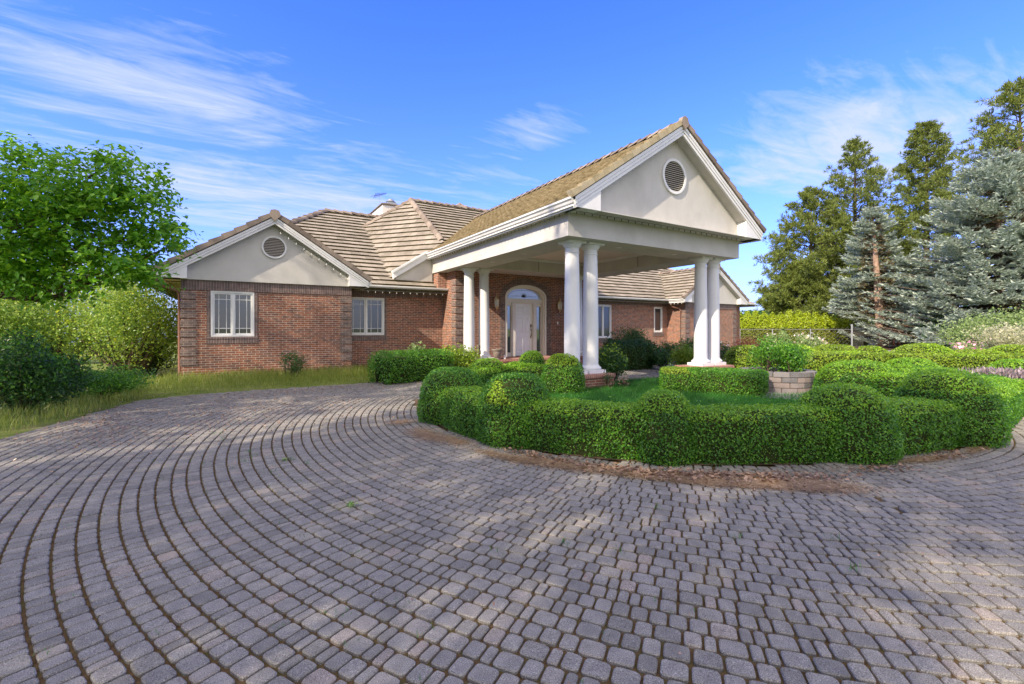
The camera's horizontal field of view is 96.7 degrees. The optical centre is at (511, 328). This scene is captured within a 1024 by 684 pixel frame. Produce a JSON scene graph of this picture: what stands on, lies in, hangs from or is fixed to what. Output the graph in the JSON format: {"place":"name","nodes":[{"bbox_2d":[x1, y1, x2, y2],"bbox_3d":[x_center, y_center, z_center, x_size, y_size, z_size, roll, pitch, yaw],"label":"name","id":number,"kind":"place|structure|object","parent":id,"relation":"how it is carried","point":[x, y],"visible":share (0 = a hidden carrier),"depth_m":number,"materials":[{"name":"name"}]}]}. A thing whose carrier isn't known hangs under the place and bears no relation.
{"place":"outdoors","nodes":[
{"label":"outdoors","id":0,"kind":"place"},
{"bbox_2d":[0,338,980,438],"bbox_3d":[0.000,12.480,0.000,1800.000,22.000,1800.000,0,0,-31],"label":"ground","id":1,"kind":"structure","parent":0,"point":[31,427],"depth_m":10.69,"materials":[{"name":"green plant"}]},
{"bbox_2d":[0,288,65,361],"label":"lilac shrub","id":2,"kind":"object","parent":1,"relation":"on","point":[11,317],"visible":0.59,"depth_m":12.68,"materials":[{"name":"green plant"}]},
{"bbox_2d":[0,325,95,414],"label":"dark bush","id":3,"kind":"object","parent":1,"relation":"on","point":[33,376],"visible":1,"depth_m":7.60,"materials":[{"name":"green plant"}]},
{"bbox_2d":[0,277,131,373],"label":"lilac shrub","id":4,"kind":"object","parent":1,"relation":"on","point":[60,338],"visible":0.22,"depth_m":14.03,"materials":[{"name":"green plant"}]},
{"bbox_2d":[13,251,126,362],"bbox_3d":[-18.689,-0.886,19.064,5.401,4.871,3.518,0,0,-31],"label":"golden shrub","id":5,"kind":"object","parent":1,"relation":"on","point":[70,311],"visible":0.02,"depth_m":19.06,"materials":[{"name":"green plant"}]},
{"bbox_2d":[0,130,203,310],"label":"cherry tree","id":6,"kind":"object","parent":1,"relation":"on","point":[37,225],"visible":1,"depth_m":7.68,"materials":[{"name":"green plant"}]},
{"bbox_2d":[68,363,157,399],"bbox_3d":[-8.407,1.109,9.440,1.733,0.774,1.702,0,0,-31],"label":"bush","id":7,"kind":"object","parent":1,"relation":"on","point":[119,382],"visible":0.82,"depth_m":9.27,"materials":[{"name":"green plant"}]},
{"bbox_2d":[48,253,180,377],"bbox_3d":[-11.378,-0.432,13.719,3.029,3.920,3.148,0,0,21],"label":"lilac shrub","id":8,"kind":"object","parent":1,"relation":"on","point":[132,342],"visible":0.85,"depth_m":13.25,"materials":[{"name":"green plant"}]},
{"bbox_2d":[98,274,176,340],"bbox_3d":[-14.787,-0.574,18.069,2.905,4.173,2.858,0,0,-31],"label":"golden shrub","id":9,"kind":"object","parent":1,"relation":"on","point":[142,296],"visible":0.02,"depth_m":17.97,"materials":[{"name":"green plant"}]},
{"bbox_2d":[138,342,171,375],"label":"leafy shrub","id":10,"kind":"object","parent":1,"relation":"on","point":[154,364],"visible":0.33,"depth_m":14.28,"materials":[{"name":"green plant"}]},
{"bbox_2d":[279,350,308,379],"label":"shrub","id":11,"kind":"object","parent":1,"relation":"on","point":[294,366],"visible":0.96,"depth_m":12.83,"materials":[{"name":"green plant"}]},
{"bbox_2d":[148,116,766,388],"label":"brick house","id":12,"kind":"structure","parent":1,"relation":"on","point":[260,292],"depth_m":14.05,"materials":[{"name":"red brick"}]},
{"bbox_2d":[211,291,253,336],"bbox_3d":[-8.124,-0.422,13.246,1.088,1.315,0.102,0,0,-31],"label":"window","id":13,"kind":"structure","parent":12,"relation":"in","point":[232,312],"depth_m":13.21,"materials":[{"name":"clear glass"}]},
{"bbox_2d":[351,297,383,334],"bbox_3d":[-5.287,-0.440,16.434,1.328,1.360,0.102,0,0,-31],"label":"window","id":14,"kind":"structure","parent":12,"relation":"in","point":[367,313],"depth_m":16.47,"materials":[{"name":"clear glass"}]},
{"bbox_2d":[491,349,502,359],"bbox_3d":[-0.543,0.927,16.523,0.410,0.385,0.410,0,0,-31],"label":"flower pot","id":15,"kind":"object","parent":12,"relation":"on","point":[497,353],"visible":0.88,"depth_m":16.40,"materials":[{"name":"beige ceramic"}]},
{"bbox_2d":[431,210,570,260],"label":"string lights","id":16,"kind":"object","parent":12,"relation":"attached to","point":[504,233],"visible":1,"depth_m":12.69,"materials":[{"name":"grey"}]},
{"bbox_2d":[516,304,531,355],"bbox_3d":[0.484,0.049,18.626,0.856,2.118,0.109,0,0,-31],"label":"front door","id":17,"kind":"structure","parent":12,"relation":"in","point":[523,311],"depth_m":18.66,"materials":[{"name":"white paint"}]},
{"bbox_2d":[598,304,610,337],"bbox_3d":[4.031,-0.350,22.099,2.050,1.640,0.102,0,0,-31],"label":"window","id":18,"kind":"structure","parent":12,"relation":"in","point":[604,311],"depth_m":22.42,"materials":[{"name":"white glass"}]},
{"bbox_2d":[654,307,661,331],"bbox_3d":[7.803,-0.475,24.393,0.648,1.350,0.102,0,0,-31],"label":"window","id":19,"kind":"structure","parent":12,"relation":"in","point":[657,310],"depth_m":24.39,"materials":[{"name":"white glass"}]},
{"bbox_2d":[574,210,750,242],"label":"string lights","id":20,"kind":"object","parent":12,"relation":"attached to","point":[661,225],"visible":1,"depth_m":11.66,"materials":[{"name":"grey"}]},
{"bbox_2d":[742,311,754,343],"bbox_3d":[20.489,-0.036,39.614,1.434,3.090,1.250,0,0,-31],"label":"arborvitae tree","id":21,"kind":"object","parent":1,"relation":"on","point":[747,320],"visible":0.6,"depth_m":39.26,"materials":[{"name":"green plant"}]},
{"bbox_2d":[750,310,762,344],"bbox_3d":[21.128,-0.109,39.451,1.334,3.225,1.405,0,0,-31],"label":"arborvitae tree","id":22,"kind":"object","parent":1,"relation":"on","point":[755,318],"visible":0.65,"depth_m":39.11,"materials":[{"name":"green plant"}]},
{"bbox_2d":[759,311,771,339],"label":"arborvitae tree","id":23,"kind":"object","parent":1,"relation":"on","point":[765,321],"visible":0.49,"depth_m":38.96,"materials":[{"name":"green plant"}]},
{"bbox_2d":[767,312,779,336],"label":"arborvitae tree","id":24,"kind":"object","parent":1,"relation":"on","point":[773,320],"visible":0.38,"depth_m":38.79,"materials":[{"name":"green plant"}]},
{"bbox_2d":[753,258,838,320],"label":"pine tree","id":25,"kind":"object","parent":1,"relation":"on","point":[785,296],"visible":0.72,"depth_m":41.20,"materials":[{"name":"green plant"}]},
{"bbox_2d":[747,185,893,320],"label":"pine tree","id":26,"kind":"object","parent":1,"relation":"on","point":[807,221],"visible":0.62,"depth_m":43.00,"materials":[{"name":"green plant"}]},
{"bbox_2d":[803,133,927,306],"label":"pine tree","id":27,"kind":"object","parent":1,"relation":"on","point":[866,196],"visible":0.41,"depth_m":44.70,"materials":[{"name":"green plant"}]},
{"bbox_2d":[839,344,952,349],"bbox_3d":[37.638,1.456,40.044,53.378,0.001,8.734,0,0,-21],"label":"mulch bed","id":28,"kind":"object","parent":1,"relation":"on","point":[887,348],"visible":0.17,"depth_m":34.87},
{"bbox_2d":[775,312,788,334],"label":"arborvitae tree","id":29,"kind":"object","parent":28,"relation":"on","point":[781,319],"visible":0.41,"depth_m":38.68,"materials":[{"name":"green plant"}]},
{"bbox_2d":[783,309,797,342],"bbox_3d":[23.665,-0.089,38.836,1.338,3.195,1.288,0,0,38],"label":"arborvitae tree","id":30,"kind":"object","parent":28,"relation":"on","point":[790,318],"visible":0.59,"depth_m":38.46,"materials":[{"name":"green plant"}]},
{"bbox_2d":[793,310,805,342],"bbox_3d":[24.342,-0.035,38.670,1.377,3.102,1.257,0,0,-31],"label":"arborvitae tree","id":31,"kind":"object","parent":28,"relation":"on","point":[800,321],"visible":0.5,"depth_m":38.33,"materials":[{"name":"green plant"}]},
{"bbox_2d":[740,324,875,348],"bbox_3d":[26.600,0.625,35.440,18.894,1.850,4.507,0,0,-22],"label":"chain link fence","id":32,"kind":"object","parent":28,"relation":"on","point":[841,329],"visible":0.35,"depth_m":32.72,"materials":[{"name":"grey metal"}]},
{"bbox_2d":[802,311,814,340],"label":"arborvitae tree","id":33,"kind":"object","parent":28,"relation":"on","point":[808,322],"visible":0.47,"depth_m":38.12,"materials":[{"name":"green plant"}]},
{"bbox_2d":[811,311,824,342],"bbox_3d":[25.578,-0.008,38.316,1.336,3.008,1.420,0,0,-31],"label":"arborvitae tree","id":34,"kind":"object","parent":28,"relation":"on","point":[817,322],"visible":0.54,"depth_m":37.95,"materials":[{"name":"green plant"}]},
{"bbox_2d":[820,313,833,343],"bbox_3d":[26.218,0.086,38.154,1.332,2.818,1.384,0,0,-31],"label":"arborvitae tree","id":35,"kind":"object","parent":28,"relation":"on","point":[827,324],"visible":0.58,"depth_m":37.77,"materials":[{"name":"green plant"}]},
{"bbox_2d":[829,314,842,343],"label":"arborvitae tree","id":36,"kind":"object","parent":28,"relation":"on","point":[834,323],"visible":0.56,"depth_m":37.58,"materials":[{"name":"green plant"}]},
{"bbox_2d":[837,318,850,345],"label":"arborvitae tree","id":37,"kind":"object","parent":28,"relation":"on","point":[843,323],"visible":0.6,"depth_m":37.45,"materials":[{"name":"green plant"}]},
{"bbox_2d":[848,319,860,345],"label":"arborvitae tree","id":38,"kind":"object","parent":28,"relation":"on","point":[855,342],"visible":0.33,"depth_m":37.29,"materials":[{"name":"green plant"}]},
{"bbox_2d":[856,320,869,345],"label":"arborvitae tree","id":39,"kind":"object","parent":28,"relation":"on","point":[859,342],"visible":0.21,"depth_m":37.12,"materials":[{"name":"green plant"}]},
{"bbox_2d":[821,206,934,347],"bbox_3d":[28.052,-3.788,34.870,7.069,10.911,5.210,0,0,40],"label":"blue spruce","id":40,"kind":"object","parent":28,"relation":"on","point":[871,275],"visible":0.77,"depth_m":34.14,"materials":[{"name":"green plant"}]},
{"bbox_2d":[882,322,911,347],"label":"undergrowth shrub","id":41,"kind":"object","parent":28,"relation":"on","point":[894,343],"visible":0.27,"depth_m":32.52,"materials":[{"name":"green plant"}]},
{"bbox_2d":[920,76,1023,273],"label":"pine tree","id":42,"kind":"object","parent":28,"relation":"on","point":[1010,140],"visible":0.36,"depth_m":38.16,"materials":[{"name":"green plant"}]},
{"bbox_2d":[859,227,933,321],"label":"pine tree","id":43,"kind":"object","parent":1,"relation":"on","point":[900,234],"visible":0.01,"depth_m":47.76,"materials":[{"name":"green plant"}]},
{"bbox_2d":[908,313,951,347],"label":"undergrowth shrub","id":44,"kind":"object","parent":1,"relation":"on","point":[910,337],"visible":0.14,"depth_m":30.18,"materials":[{"name":"green plant"}]},
{"bbox_2d":[837,146,1023,347],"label":"blue spruce","id":45,"kind":"object","parent":1,"relation":"on","point":[964,274],"visible":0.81,"depth_m":29.13,"materials":[{"name":"green plant"}]},
{"bbox_2d":[888,118,975,296],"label":"pine tree","id":46,"kind":"object","parent":1,"relation":"on","point":[917,142],"visible":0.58,"depth_m":51.16,"materials":[{"name":"green plant"}]},
{"bbox_2d":[880,352,1023,369],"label":"clipped hedge","id":47,"kind":"object","parent":1,"relation":"on","point":[970,361],"visible":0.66,"depth_m":14.46,"materials":[{"name":"green plant"}]},
{"bbox_2d":[936,312,996,348],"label":"undergrowth shrub","id":48,"kind":"object","parent":1,"relation":"on","point":[970,323],"visible":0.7,"depth_m":24.07,"materials":[{"name":"green plant"}]},
{"bbox_2d":[949,337,984,349],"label":"rose bush","id":49,"kind":"object","parent":1,"relation":"on","point":[967,345],"visible":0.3,"depth_m":18.86,"materials":[{"name":"pink plant"}]},
{"bbox_2d":[952,349,1012,362],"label":"rounded shrub","id":50,"kind":"object","parent":1,"relation":"on","point":[981,351],"visible":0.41,"depth_m":14.85,"materials":[{"name":"green plant"}]},
{"bbox_2d":[962,321,1023,348],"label":"undergrowth shrub","id":51,"kind":"object","parent":1,"relation":"on","point":[1011,336],"visible":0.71,"depth_m":18.67,"materials":[{"name":"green plant"}]},
{"bbox_2d":[979,301,1023,344],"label":"undergrowth shrub","id":52,"kind":"object","parent":1,"relation":"on","point":[1006,319],"visible":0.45,"depth_m":23.28,"materials":[{"name":"green plant"}]},
{"bbox_2d":[988,344,1023,352],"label":"rounded shrub","id":53,"kind":"object","parent":1,"relation":"on","point":[1010,348],"visible":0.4,"depth_m":16.23,"materials":[{"name":"green plant"}]},
{"bbox_2d":[0,363,1023,683],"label":"brick driveway","id":54,"kind":"structure","parent":0,"point":[962,515],"depth_m":2.87,"materials":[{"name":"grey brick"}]},
{"bbox_2d":[0,381,417,496],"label":"twig litter","id":55,"kind":"object","parent":54,"relation":"on","point":[104,418],"visible":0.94,"depth_m":7.24,"materials":[{"name":"green plant"}]},
{"bbox_2d":[367,348,455,384],"bbox_3d":[-2.782,1.007,12.748,1.304,0.934,2.554,0,0,39],"label":"foundation hedge","id":56,"kind":"object","parent":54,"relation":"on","point":[416,365],"visible":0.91,"depth_m":12.18,"materials":[{"name":"green plant"}]},
{"bbox_2d":[22,403,861,683],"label":"paving weeds","id":57,"kind":"object","parent":54,"relation":"on","point":[396,542],"visible":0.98,"depth_m":3.17,"materials":[{"name":"green plant"}]},
{"bbox_2d":[441,343,482,367],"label":"euonymus shrub","id":58,"kind":"object","parent":54,"relation":"on","point":[465,358],"visible":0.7,"depth_m":13.80,"materials":[{"name":"green plant"}]},
{"bbox_2d":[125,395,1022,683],"bbox_3d":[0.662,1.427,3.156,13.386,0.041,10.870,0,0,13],"label":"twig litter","id":59,"kind":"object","parent":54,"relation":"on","point":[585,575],"visible":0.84,"depth_m":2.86,"materials":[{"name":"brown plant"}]},
{"bbox_2d":[603,327,649,344],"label":"yew shrub","id":60,"kind":"object","parent":54,"relation":"on","point":[628,335],"visible":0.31,"depth_m":18.43,"materials":[{"name":"green plant"}]},
{"bbox_2d":[602,338,657,370],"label":"foundation hedge","id":61,"kind":"object","parent":54,"relation":"on","point":[637,351],"visible":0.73,"depth_m":15.99,"materials":[{"name":"green plant"}]},
{"bbox_2d":[649,349,670,368],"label":"dark mound shrub","id":62,"kind":"object","parent":54,"relation":"on","point":[659,359],"visible":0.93,"depth_m":16.07,"materials":[{"name":"green plant"}]},
{"bbox_2d":[667,342,693,365],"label":"euonymus shrub","id":63,"kind":"object","parent":54,"relation":"on","point":[685,355],"visible":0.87,"depth_m":15.11,"materials":[{"name":"green plant"}]},
{"bbox_2d":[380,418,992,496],"bbox_3d":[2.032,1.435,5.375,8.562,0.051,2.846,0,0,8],"label":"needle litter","id":64,"kind":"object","parent":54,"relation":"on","point":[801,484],"visible":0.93,"depth_m":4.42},
{"bbox_2d":[720,341,732,359],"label":"rose bush","id":65,"kind":"object","parent":54,"relation":"on","point":[724,349],"visible":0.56,"depth_m":18.44,"materials":[{"name":"green plant"}]},
{"bbox_2d":[722,345,757,369],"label":"rounded shrub","id":66,"kind":"object","parent":54,"relation":"on","point":[736,357],"visible":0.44,"depth_m":15.24,"materials":[{"name":"green plant"}]},
{"bbox_2d":[499,446,990,487],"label":"leaf litter","id":67,"kind":"object","parent":54,"relation":"on","point":[702,474],"visible":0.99,"depth_m":4.51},
{"bbox_2d":[754,350,883,373],"bbox_3d":[9.483,1.083,14.199,4.001,0.796,1.378,0,0,-6],"label":"clipped hedge","id":68,"kind":"object","parent":54,"relation":"on","point":[817,360],"visible":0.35,"depth_m":13.82,"materials":[{"name":"green plant"}]},
{"bbox_2d":[811,344,859,350],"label":"rounded shrub","id":69,"kind":"object","parent":54,"relation":"on","point":[833,347],"visible":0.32,"depth_m":15.52,"materials":[{"name":"green plant"}]},
{"bbox_2d":[858,345,888,355],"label":"rounded shrub","id":70,"kind":"object","parent":54,"relation":"on","point":[875,349],"visible":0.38,"depth_m":16.22,"materials":[{"name":"green plant"}]},
{"bbox_2d":[882,357,939,366],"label":"topiary dome","id":71,"kind":"structure","parent":54,"relation":"on","point":[920,361],"depth_m":11.79,"materials":[{"name":"green plant"}]},
{"bbox_2d":[888,343,956,356],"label":"rounded shrub","id":72,"kind":"object","parent":54,"relation":"on","point":[917,348],"visible":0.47,"depth_m":15.23,"materials":[{"name":"green plant"}]},
{"bbox_2d":[988,358,1023,369],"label":"topiary dome","id":73,"kind":"structure","parent":54,"relation":"on","point":[1009,363],"depth_m":11.13,"materials":[{"name":"green plant"}]},
{"bbox_2d":[0,0,1023,343],"label":"sky","id":74,"kind":"structure","parent":0,"point":[295,108],"materials":[{"name":"blue"}]},
{"bbox_2d":[519,350,544,366],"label":"topiary dome","id":75,"kind":"structure","parent":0,"point":[530,356],"depth_m":12.50,"materials":[{"name":"green plant"}]},
{"bbox_2d":[415,378,953,464],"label":"island soil","id":76,"kind":"structure","parent":0,"point":[417,401],"depth_m":5.02,"materials":[{"name":"brown soil"}]},
{"bbox_2d":[416,366,484,424],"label":"topiary dome","id":77,"kind":"structure","parent":76,"relation":"on","point":[436,385],"depth_m":6.98,"materials":[{"name":"green plant"}]},
{"bbox_2d":[474,371,551,449],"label":"topiary dome","id":78,"kind":"structure","parent":76,"relation":"on","point":[505,398],"depth_m":5.57,"materials":[{"name":"green plant"}]},
{"bbox_2d":[598,342,629,381],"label":"euonymus shrub","id":79,"kind":"object","parent":76,"relation":"on","point":[613,359],"visible":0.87,"depth_m":11.90,"materials":[{"name":"green plant"}]},
{"bbox_2d":[633,388,697,466],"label":"topiary dome","id":80,"kind":"structure","parent":76,"relation":"on","point":[665,442],"depth_m":4.84,"materials":[{"name":"green plant"}]},
{"bbox_2d":[548,376,806,408],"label":"lawn","id":81,"kind":"structure","parent":76,"relation":"on","point":[608,393],"depth_m":9.65,"materials":[{"name":"green plant"}]},
{"bbox_2d":[427,361,545,388],"bbox_3d":[-0.583,1.128,9.996,1.552,0.684,4.086,0,0,34],"label":"clipped hedge","id":82,"kind":"object","parent":81,"relation":"on","point":[485,374],"visible":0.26,"depth_m":10.71,"materials":[{"name":"green plant"}]},
{"bbox_2d":[469,357,504,373],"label":"topiary dome","id":83,"kind":"structure","parent":81,"relation":"on","point":[488,362],"depth_m":10.69,"materials":[{"name":"green plant"}]},
{"bbox_2d":[541,353,585,394],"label":"topiary dome","id":84,"kind":"structure","parent":81,"relation":"on","point":[564,372],"depth_m":10.01,"materials":[{"name":"green plant"}]},
{"bbox_2d":[602,364,617,387],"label":"wild weed","id":85,"kind":"object","parent":81,"relation":"on","point":[608,381],"visible":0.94,"depth_m":10.97,"materials":[{"name":"green plant"}]},
{"bbox_2d":[659,363,768,397],"bbox_3d":[4.561,1.151,10.414,2.327,0.636,1.271,0,0,29],"label":"clipped hedge","id":86,"kind":"object","parent":81,"relation":"on","point":[709,380],"visible":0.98,"depth_m":9.98,"materials":[{"name":"green plant"}]},
{"bbox_2d":[438,362,1023,465],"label":"clipped hedge","id":87,"kind":"object","parent":76,"relation":"on","point":[753,433],"visible":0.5,"depth_m":5.13,"materials":[{"name":"green plant"}]},
{"bbox_2d":[948,366,1023,378],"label":"lavender plant","id":88,"kind":"object","parent":87,"relation":"on","point":[985,370],"visible":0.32,"depth_m":8.81,"materials":[{"name":"purple plant"}]},
{"bbox_2d":[981,367,1023,379],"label":"lavender plant","id":89,"kind":"object","parent":87,"relation":"on","point":[1020,374],"visible":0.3,"depth_m":8.62,"materials":[{"name":"purple plant"}]},
{"bbox_2d":[791,377,907,465],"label":"topiary dome","id":90,"kind":"structure","parent":76,"relation":"on","point":[869,434],"depth_m":4.90,"materials":[{"name":"green plant"}]},
{"bbox_2d":[867,372,1023,412],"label":"clipped hedge","id":91,"kind":"object","parent":76,"relation":"on","point":[887,383],"visible":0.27,"depth_m":8.70,"materials":[{"name":"green plant"}]},
{"bbox_2d":[890,365,1015,448],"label":"topiary dome","id":92,"kind":"structure","parent":76,"relation":"on","point":[981,402],"depth_m":5.63,"materials":[{"name":"green plant"}]},
{"bbox_2d":[898,368,1007,376],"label":"clipped hedge","id":93,"kind":"object","parent":76,"relation":"on","point":[906,370],"visible":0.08,"depth_m":10.22,"materials":[{"name":"green plant"}]},
{"bbox_2d":[765,392,802,398],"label":"garden path","id":94,"kind":"structure","parent":0,"point":[783,395],"depth_m":9.79,"materials":[{"name":"grey stone"}]},
{"bbox_2d":[739,367,816,392],"bbox_3d":[6.335,1.217,10.900,1.608,0.466,1.605,0,0,-31],"label":"stone planter","id":95,"kind":"object","parent":94,"relation":"on","point":[799,381],"visible":0.45,"depth_m":10.16,"materials":[{"name":"stone"}]},
{"bbox_2d":[743,334,787,371],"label":"columbine plant","id":96,"kind":"object","parent":95,"relation":"in","point":[768,355],"visible":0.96,"depth_m":10.69,"materials":[{"name":"green plant"}]},
{"bbox_2d":[776,340,806,371],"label":"columbine plant","id":97,"kind":"object","parent":95,"relation":"in","point":[792,365],"visible":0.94,"depth_m":10.49,"materials":[{"name":"green plant"}]},
{"bbox_2d":[771,338,811,371],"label":"columbine plant","id":98,"kind":"object","parent":95,"relation":"in","point":[804,355],"visible":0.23,"depth_m":10.78,"materials":[{"name":"green plant"}]},
{"bbox_2d":[812,357,898,394],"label":"topiary dome","id":99,"kind":"structure","parent":94,"relation":"on","point":[853,371],"depth_m":9.27,"materials":[{"name":"green plant"}]},
{"label":"asphalt road","id":100,"kind":"structure","parent":0,"visible":0},
{"bbox_2d":[657,341,681,357],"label":"dark mound shrub","id":101,"kind":"object","parent":100,"relation":"on","point":[668,347],"visible":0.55,"depth_m":19.20,"materials":[{"name":"green plant"}]},
{"bbox_2d":[674,337,693,350],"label":"dark mound shrub","id":102,"kind":"object","parent":100,"relation":"on","point":[691,342],"visible":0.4,"depth_m":20.34,"materials":[{"name":"green plant"}]},
{"bbox_2d":[731,336,762,350],"bbox_3d":[10.579,0.891,20.508,1.739,1.218,1.830,0,0,-6],"label":"japanese maple","id":103,"kind":"object","parent":100,"relation":"on","point":[745,342],"visible":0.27,"depth_m":20.52,"materials":[{"name":"red plant"}]},
{"bbox_2d":[774,327,792,346],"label":"cone conifer","id":104,"kind":"object","parent":100,"relation":"on","point":[783,334],"visible":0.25,"depth_m":21.89,"materials":[{"name":"green plant"}]},
{"bbox_2d":[790,332,817,348],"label":"rose bush","id":105,"kind":"object","parent":100,"relation":"on","point":[804,339],"visible":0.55,"depth_m":23.76,"materials":[{"name":"green plant"}]},
{"bbox_2d":[812,336,827,347],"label":"rose bush","id":106,"kind":"object","parent":100,"relation":"on","point":[820,341],"visible":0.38,"depth_m":23.54,"materials":[{"name":"green plant"}]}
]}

